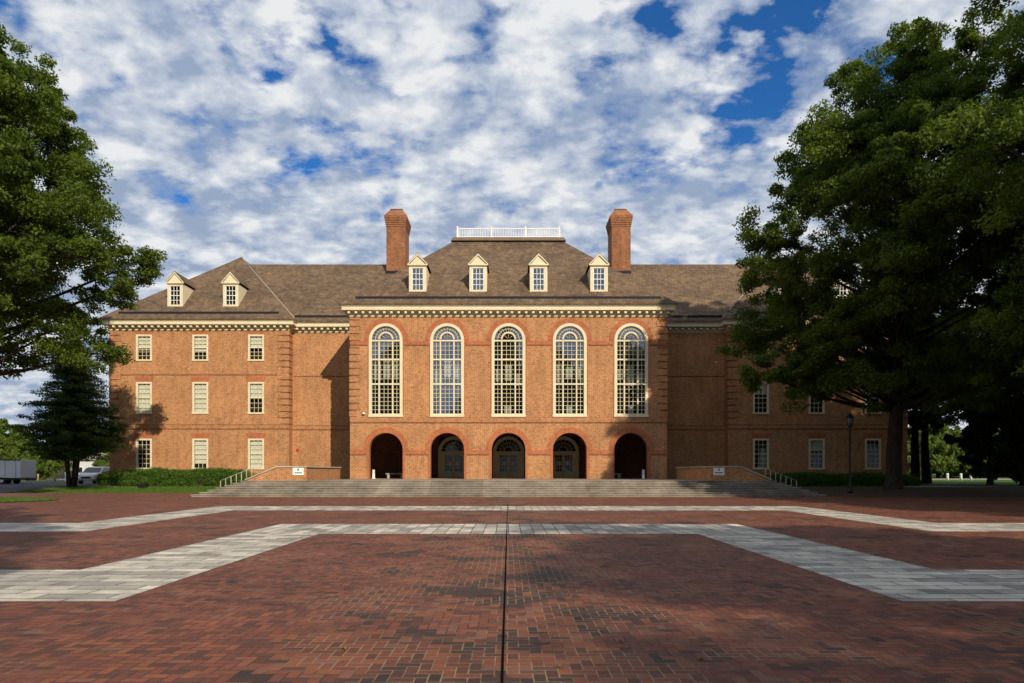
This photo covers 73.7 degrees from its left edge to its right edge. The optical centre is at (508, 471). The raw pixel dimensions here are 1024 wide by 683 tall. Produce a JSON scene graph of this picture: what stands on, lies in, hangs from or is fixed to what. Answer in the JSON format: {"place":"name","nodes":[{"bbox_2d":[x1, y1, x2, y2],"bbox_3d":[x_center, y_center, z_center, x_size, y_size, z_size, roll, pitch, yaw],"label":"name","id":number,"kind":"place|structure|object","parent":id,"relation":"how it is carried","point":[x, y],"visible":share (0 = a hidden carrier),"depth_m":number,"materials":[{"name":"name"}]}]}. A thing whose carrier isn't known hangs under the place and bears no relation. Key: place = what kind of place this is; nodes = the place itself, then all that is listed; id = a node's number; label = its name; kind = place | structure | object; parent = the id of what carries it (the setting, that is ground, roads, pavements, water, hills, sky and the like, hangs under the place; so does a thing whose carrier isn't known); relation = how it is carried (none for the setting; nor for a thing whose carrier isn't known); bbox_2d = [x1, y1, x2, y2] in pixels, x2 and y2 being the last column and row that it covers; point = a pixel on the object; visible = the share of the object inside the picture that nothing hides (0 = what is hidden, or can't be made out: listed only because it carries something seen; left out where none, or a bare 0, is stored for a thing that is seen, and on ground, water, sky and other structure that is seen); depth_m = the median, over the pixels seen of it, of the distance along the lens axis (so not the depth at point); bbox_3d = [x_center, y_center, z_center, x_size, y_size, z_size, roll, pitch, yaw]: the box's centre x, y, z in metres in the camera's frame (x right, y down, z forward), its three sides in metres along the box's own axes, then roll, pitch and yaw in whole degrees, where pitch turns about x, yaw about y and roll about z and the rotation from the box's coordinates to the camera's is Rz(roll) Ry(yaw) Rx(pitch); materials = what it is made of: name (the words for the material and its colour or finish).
{"place":"outdoors","nodes":[
{"label":"outdoors","id":0,"kind":"place"},
{"bbox_2d":[0,481,108,492],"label":"road","id":1,"kind":"structure","parent":0,"point":[20,486],"depth_m":60.40,"materials":[{"name":"grey asphalt"}]},
{"bbox_2d":[0,459,36,483],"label":"cargo trailer","id":2,"kind":"object","parent":1,"relation":"on","point":[16,471],"visible":0.97,"depth_m":67.40,"materials":[{"name":"white paint"}]},
{"bbox_2d":[78,467,109,483],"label":"minivan","id":3,"kind":"object","parent":1,"relation":"on","point":[88,473],"visible":0.62,"depth_m":68.35,"materials":[{"name":"white paint"}]},
{"bbox_2d":[0,493,1023,682],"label":"plaza","id":4,"kind":"structure","parent":0,"point":[669,608],"depth_m":8.28,"materials":[{"name":"brick"}]},
{"bbox_2d":[501,503,507,682],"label":"drain channel","id":5,"kind":"object","parent":4,"relation":"on","point":[502,664],"visible":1,"depth_m":7.24,"materials":[{"name":"black metal"}]},
{"bbox_2d":[0,524,1023,600],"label":"stone path","id":6,"kind":"structure","parent":0,"point":[125,578],"depth_m":11.60,"materials":[{"name":"stone"}]},
{"bbox_2d":[0,506,1023,530],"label":"stone path","id":7,"kind":"structure","parent":0,"point":[125,521],"depth_m":25.35,"materials":[{"name":"stone"}]},
{"bbox_2d":[0,0,1023,440],"label":"sky","id":8,"kind":"structure","parent":0,"point":[255,131],"materials":[{"name":"blue"}]},
{"bbox_2d":[12,474,1023,496],"bbox_3d":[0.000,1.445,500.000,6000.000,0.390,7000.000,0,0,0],"label":"ground","id":9,"kind":"structure","parent":0,"point":[970,482],"depth_m":65.68,"materials":[{"name":"green plant"}]},
{"bbox_2d":[0,418,31,440],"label":"tree","id":10,"kind":"object","parent":9,"relation":"on","point":[3,423],"visible":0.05,"depth_m":187.53,"materials":[{"name":"green plant"}]},
{"bbox_2d":[0,429,40,469],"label":"tree","id":11,"kind":"object","parent":9,"relation":"on","point":[14,443],"visible":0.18,"depth_m":104.00,"materials":[{"name":"green plant"}]},
{"bbox_2d":[0,435,42,459],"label":"tree","id":12,"kind":"object","parent":9,"relation":"on","point":[5,447],"visible":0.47,"depth_m":100.47,"materials":[{"name":"green plant"}]},
{"bbox_2d":[32,455,59,479],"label":"tree","id":13,"kind":"object","parent":9,"relation":"on","point":[47,468],"visible":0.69,"depth_m":99.58,"materials":[{"name":"green plant"}]},
{"bbox_2d":[36,460,79,477],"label":"tree","id":14,"kind":"object","parent":9,"relation":"on","point":[61,463],"visible":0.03,"depth_m":113.33,"materials":[{"name":"green plant"}]},
{"bbox_2d":[4,341,130,486],"bbox_3d":[-36.554,-4.991,57.412,9.025,12.846,9.740,0,0,0],"label":"evergreen tree","id":15,"kind":"object","parent":9,"relation":"on","point":[73,414],"visible":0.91,"depth_m":56.14,"materials":[{"name":"green plant"}]},
{"bbox_2d":[35,486,101,489],"bbox_3d":[-35.500,1.364,57.000,5.000,0.247,6.000,0,0,0],"label":"mulch bed","id":16,"kind":"object","parent":9,"relation":"on","point":[68,487],"visible":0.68,"depth_m":55.52,"materials":[{"name":"brown soil"}]},
{"bbox_2d":[56,453,105,478],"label":"house","id":17,"kind":"structure","parent":9,"relation":"on","point":[83,465],"depth_m":118.00,"materials":[{"name":"white"}]},
{"bbox_2d":[0,22,167,379],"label":"oak tree","id":18,"kind":"object","parent":9,"relation":"on","point":[41,234],"visible":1,"depth_m":42.68,"materials":[{"name":"green plant"}]},
{"bbox_2d":[91,451,109,466],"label":"tree","id":19,"kind":"object","parent":9,"relation":"on","point":[101,463],"visible":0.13,"depth_m":105.70,"materials":[{"name":"green plant"}]},
{"bbox_2d":[0,486,224,501],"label":"lawn grass","id":20,"kind":"structure","parent":9,"relation":"on","point":[125,489],"depth_m":53.66,"materials":[{"name":"green plant"}]},
{"bbox_2d":[137,483,147,487],"bbox_3d":[-29.800,1.201,55.605,0.760,0.470,0.330,0,0,0],"label":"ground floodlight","id":21,"kind":"object","parent":9,"relation":"on","point":[142,485],"visible":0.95,"depth_m":55.44,"materials":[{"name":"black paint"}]},
{"bbox_2d":[95,466,254,486],"bbox_3d":[-28.653,0.518,59.533,12.731,1.974,4.315,0,0,0],"label":"hedge","id":22,"kind":"object","parent":9,"relation":"on","point":[162,477],"visible":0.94,"depth_m":57.79,"materials":[{"name":"green plant"}]},
{"bbox_2d":[98,209,907,478],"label":"library building","id":23,"kind":"structure","parent":9,"relation":"on","point":[508,356],"depth_m":62.50,"materials":[{"name":"brick"}]},
{"bbox_2d":[135,382,151,413],"bbox_3d":[-33.350,-6.729,62.552,1.520,2.938,0.243,0,0,0],"label":"window","id":24,"kind":"structure","parent":23,"relation":"in","point":[143,389],"depth_m":62.59,"materials":[{"name":"beige paint"}]},
{"bbox_2d":[136,439,151,468],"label":"window","id":25,"kind":"structure","parent":23,"relation":"in","point":[143,446],"depth_m":62.99,"materials":[{"name":"beige paint"}]},
{"bbox_2d":[136,334,151,360],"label":"window","id":26,"kind":"structure","parent":23,"relation":"in","point":[143,341],"depth_m":62.58,"materials":[{"name":"beige paint"}]},
{"bbox_2d":[192,439,207,468],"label":"window","id":27,"kind":"structure","parent":23,"relation":"in","point":[199,446],"depth_m":62.66,"materials":[{"name":"beige paint"}]},
{"bbox_2d":[192,382,208,413],"bbox_3d":[-28.200,-6.729,62.552,1.520,2.938,0.243,0,0,0],"label":"window","id":28,"kind":"structure","parent":23,"relation":"in","point":[199,389],"depth_m":62.56,"materials":[{"name":"beige paint"}]},
{"bbox_2d":[192,334,208,360],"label":"window","id":29,"kind":"structure","parent":23,"relation":"in","point":[199,341],"depth_m":62.56,"materials":[{"name":"beige paint"}]},
{"bbox_2d":[247,439,263,468],"bbox_3d":[-23.100,-1.605,62.725,1.520,2.830,0.590,0,0,0],"label":"window","id":30,"kind":"structure","parent":23,"relation":"in","point":[255,446],"depth_m":62.66,"materials":[{"name":"beige paint"}]},
{"bbox_2d":[247,382,263,413],"bbox_3d":[-23.100,-6.730,62.725,1.520,2.940,0.590,0,0,0],"label":"window","id":31,"kind":"structure","parent":23,"relation":"in","point":[255,389],"depth_m":62.66,"materials":[{"name":"beige paint"}]},
{"bbox_2d":[247,334,263,360],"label":"window","id":32,"kind":"structure","parent":23,"relation":"in","point":[255,341],"depth_m":62.58,"materials":[{"name":"beige paint"}]},
{"bbox_2d":[372,469,374,478],"bbox_3d":[-11.350,0.204,57.420,0.300,0.828,0.292,0,0,0],"label":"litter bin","id":33,"kind":"object","parent":23,"relation":"on","point":[373,473],"visible":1,"depth_m":57.32,"materials":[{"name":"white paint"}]},
{"bbox_2d":[368,323,402,416],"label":"window","id":34,"kind":"structure","parent":23,"relation":"in","point":[385,339],"depth_m":57.50,"materials":[{"name":"beige paint"}]},
{"bbox_2d":[385,454,396,477],"bbox_3d":[-11.000,-0.530,63.930,1.200,2.300,0.120,0,0,0],"label":"door","id":35,"kind":"structure","parent":23,"relation":"in","point":[390,459],"depth_m":63.88,"materials":[{"name":"brown wood"}]},
{"bbox_2d":[430,323,464,416],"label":"window","id":36,"kind":"structure","parent":23,"relation":"in","point":[446,340],"depth_m":57.13,"materials":[{"name":"beige paint"}]},
{"bbox_2d":[444,453,453,477],"bbox_3d":[-5.589,-0.550,63.885,0.913,2.300,0.070,0,0,0],"label":"door","id":37,"kind":"structure","parent":23,"relation":"in","point":[447,474],"depth_m":63.84,"materials":[{"name":"paint"}]},
{"bbox_2d":[454,453,463,477],"bbox_3d":[-4.651,-0.550,63.847,0.913,2.300,0.146,0,0,0],"label":"door","id":38,"kind":"structure","parent":23,"relation":"in","point":[457,474],"depth_m":63.84,"materials":[{"name":"paint"}]},
{"bbox_2d":[499,453,507,477],"bbox_3d":[-0.469,-0.550,63.847,0.913,2.300,0.146,0,0,0],"label":"door","id":39,"kind":"structure","parent":23,"relation":"in","point":[502,474],"depth_m":63.84,"materials":[{"name":"paint"}]},
{"bbox_2d":[491,323,525,416],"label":"window","id":40,"kind":"structure","parent":23,"relation":"in","point":[508,339],"depth_m":57.50,"materials":[{"name":"beige paint"}]},
{"bbox_2d":[509,453,517,477],"bbox_3d":[0.469,-0.550,63.847,0.913,2.300,0.146,0,0,0],"label":"door","id":41,"kind":"structure","parent":23,"relation":"in","point":[512,474],"depth_m":63.84,"materials":[{"name":"paint"}]},
{"bbox_2d":[553,453,562,477],"bbox_3d":[4.651,-0.550,63.847,0.913,2.300,0.146,0,0,0],"label":"door","id":42,"kind":"structure","parent":23,"relation":"in","point":[559,474],"depth_m":63.84,"materials":[{"name":"paint"}]},
{"bbox_2d":[563,453,572,477],"bbox_3d":[5.588,-0.550,63.885,0.913,2.300,0.070,0,0,0],"label":"door","id":43,"kind":"structure","parent":23,"relation":"in","point":[569,474],"depth_m":63.84,"materials":[{"name":"paint"}]},
{"bbox_2d":[552,323,586,416],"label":"window","id":44,"kind":"structure","parent":23,"relation":"in","point":[569,340],"depth_m":57.13,"materials":[{"name":"beige paint"}]},
{"bbox_2d":[615,454,627,477],"bbox_3d":[10.600,-0.530,63.930,1.200,2.300,0.120,0,0,0],"label":"door","id":45,"kind":"structure","parent":23,"relation":"in","point":[621,460],"depth_m":63.88,"materials":[{"name":"brown wood"}]},
{"bbox_2d":[614,323,648,416],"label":"window","id":46,"kind":"structure","parent":23,"relation":"in","point":[631,339],"depth_m":57.50,"materials":[{"name":"beige paint"}]},
{"bbox_2d":[642,469,644,478],"bbox_3d":[11.350,0.204,57.420,0.300,0.828,0.292,0,0,0],"label":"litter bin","id":47,"kind":"object","parent":23,"relation":"on","point":[643,473],"visible":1,"depth_m":57.32,"materials":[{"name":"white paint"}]},
{"bbox_2d":[753,439,769,468],"bbox_3d":[23.100,-1.605,62.725,1.520,2.830,0.590,0,0,0],"label":"window","id":48,"kind":"structure","parent":23,"relation":"in","point":[760,446],"depth_m":62.99,"materials":[{"name":"beige paint"}]},
{"bbox_2d":[753,382,769,413],"bbox_3d":[23.100,-6.730,62.725,1.520,2.940,0.590,0,0,0],"label":"window","id":49,"kind":"structure","parent":23,"relation":"in","point":[760,401],"depth_m":62.66,"materials":[{"name":"beige paint"}]},
{"bbox_2d":[808,439,824,468],"bbox_3d":[28.200,-1.605,62.725,1.520,2.830,0.590,0,0,0],"label":"window","id":50,"kind":"structure","parent":23,"relation":"in","point":[816,446],"depth_m":62.66,"materials":[{"name":"beige paint"}]},
{"bbox_2d":[808,395,824,413],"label":"window","id":51,"kind":"structure","parent":23,"relation":"in","point":[816,408],"depth_m":62.56,"materials":[{"name":"beige paint"}]},
{"bbox_2d":[865,439,881,468],"bbox_3d":[33.350,-1.605,62.725,1.520,2.830,0.590,0,0,0],"label":"window","id":52,"kind":"structure","parent":23,"relation":"in","point":[872,446],"depth_m":62.99,"materials":[{"name":"white glass"}]},
{"bbox_2d":[865,393,881,413],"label":"window","id":53,"kind":"structure","parent":23,"relation":"in","point":[877,399],"depth_m":62.47,"materials":[{"name":"beige paint"}]},
{"bbox_2d":[190,478,826,496],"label":"front steps","id":54,"kind":"structure","parent":9,"relation":"on","point":[508,487],"depth_m":44.11,"materials":[{"name":"stone"}]},
{"bbox_2d":[220,467,260,486],"bbox_3d":[-18.834,0.661,48.000,2.869,1.918,0.056,0,0,0],"label":"handrail","id":55,"kind":"object","parent":54,"relation":"on","point":[241,475],"visible":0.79,"depth_m":47.98,"materials":[{"name":"metal"}]},
{"bbox_2d":[245,466,340,480],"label":"parapet wall","id":56,"kind":"structure","parent":54,"relation":"on","point":[280,473],"depth_m":46.30,"materials":[{"name":"brick"}]},
{"bbox_2d":[293,468,303,474],"bbox_3d":[-14.250,-0.005,46.267,0.740,0.490,0.025,0,0,0],"label":"sign","id":57,"kind":"object","parent":56,"relation":"attached to","point":[298,471],"visible":1,"depth_m":46.26,"materials":[{"name":"white metal"}]},
{"bbox_2d":[386,473,402,477],"bbox_3d":[-10.000,0.389,60.525,1.700,0.458,0.450,0,0,0],"label":"stone bench","id":58,"kind":"object","parent":54,"relation":"on","point":[388,475],"visible":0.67,"depth_m":60.34,"materials":[{"name":"grey stone"}]},
{"bbox_2d":[676,466,771,480],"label":"parapet wall","id":59,"kind":"structure","parent":54,"relation":"on","point":[736,473],"depth_m":46.30,"materials":[{"name":"brick"}]},
{"bbox_2d":[713,468,723,474],"bbox_3d":[14.250,-0.005,46.267,0.740,0.490,0.025,0,0,0],"label":"sign","id":60,"kind":"object","parent":59,"relation":"attached to","point":[718,471],"visible":1,"depth_m":46.26,"materials":[{"name":"white metal"}]},
{"bbox_2d":[756,467,796,486],"bbox_3d":[18.834,0.661,48.000,2.869,1.918,0.056,0,0,0],"label":"handrail","id":61,"kind":"object","parent":54,"relation":"on","point":[775,475],"visible":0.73,"depth_m":47.98,"materials":[{"name":"metal"}]},
{"bbox_2d":[766,471,921,485],"bbox_3d":[28.664,0.734,59.533,12.698,1.615,4.315,0,0,0],"label":"hedge","id":62,"kind":"object","parent":9,"relation":"on","point":[858,478],"visible":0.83,"depth_m":57.77,"materials":[{"name":"green plant"}]},
{"bbox_2d":[799,487,1023,495],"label":"mulch bed","id":63,"kind":"object","parent":9,"relation":"on","point":[939,491],"visible":0.9,"depth_m":46.87,"materials":[{"name":"brown soil"}]},
{"bbox_2d":[846,413,853,492],"bbox_3d":[23.000,-1.284,46.000,0.560,5.450,0.485,0,0,0],"label":"lamp post","id":64,"kind":"object","parent":63,"relation":"on","point":[849,418],"visible":1,"depth_m":45.95,"materials":[{"name":"black metal"}]},
{"bbox_2d":[714,6,1023,489],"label":"oak tree","id":65,"kind":"object","parent":63,"relation":"on","point":[904,256],"visible":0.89,"depth_m":43.25,"materials":[{"name":"green plant"}]},
{"bbox_2d":[910,314,955,483],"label":"tree","id":66,"kind":"object","parent":9,"relation":"on","point":[935,427],"visible":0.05,"depth_m":69.71,"materials":[{"name":"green plant"}]},
{"bbox_2d":[907,426,960,478],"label":"tree","id":67,"kind":"object","parent":9,"relation":"on","point":[942,456],"visible":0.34,"depth_m":116.61,"materials":[{"name":"green plant"}]},
{"bbox_2d":[929,425,966,477],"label":"tree","id":68,"kind":"object","parent":9,"relation":"on","point":[946,429],"visible":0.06,"depth_m":133.14,"materials":[{"name":"green plant"}]},
{"bbox_2d":[907,317,990,483],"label":"tree","id":69,"kind":"object","parent":9,"relation":"on","point":[917,417],"visible":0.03,"depth_m":66.60,"materials":[{"name":"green plant"}]},
{"bbox_2d":[930,426,995,477],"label":"tree","id":70,"kind":"object","parent":9,"relation":"on","point":[962,468],"visible":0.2,"depth_m":126.49,"materials":[{"name":"green plant"}]},
{"bbox_2d":[907,0,1023,376],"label":"oak tree","id":71,"kind":"object","parent":9,"relation":"on","point":[1003,211],"visible":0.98,"depth_m":32.48,"materials":[{"name":"green plant"}]},
{"bbox_2d":[925,239,1023,485],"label":"oak tree","id":72,"kind":"object","parent":9,"relation":"on","point":[1000,401],"visible":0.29,"depth_m":56.83,"materials":[{"name":"green plant"}]},
{"bbox_2d":[941,412,1017,484],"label":"tree","id":73,"kind":"object","parent":9,"relation":"on","point":[976,442],"visible":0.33,"depth_m":65.88,"materials":[{"name":"green plant"}]},
{"bbox_2d":[981,411,1023,485],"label":"tree","id":74,"kind":"object","parent":9,"relation":"on","point":[1009,444],"visible":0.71,"depth_m":59.78,"materials":[{"name":"green plant"}]},
{"bbox_2d":[36,479,1011,479],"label":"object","id":75,"kind":"structure","parent":0,"point":[932,479],"depth_m":105.02,"materials":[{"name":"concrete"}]},
{"bbox_2d":[904,486,1023,486],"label":"path","id":76,"kind":"structure","parent":0,"point":[963,486],"depth_m":56.01,"materials":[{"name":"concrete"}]}
]}

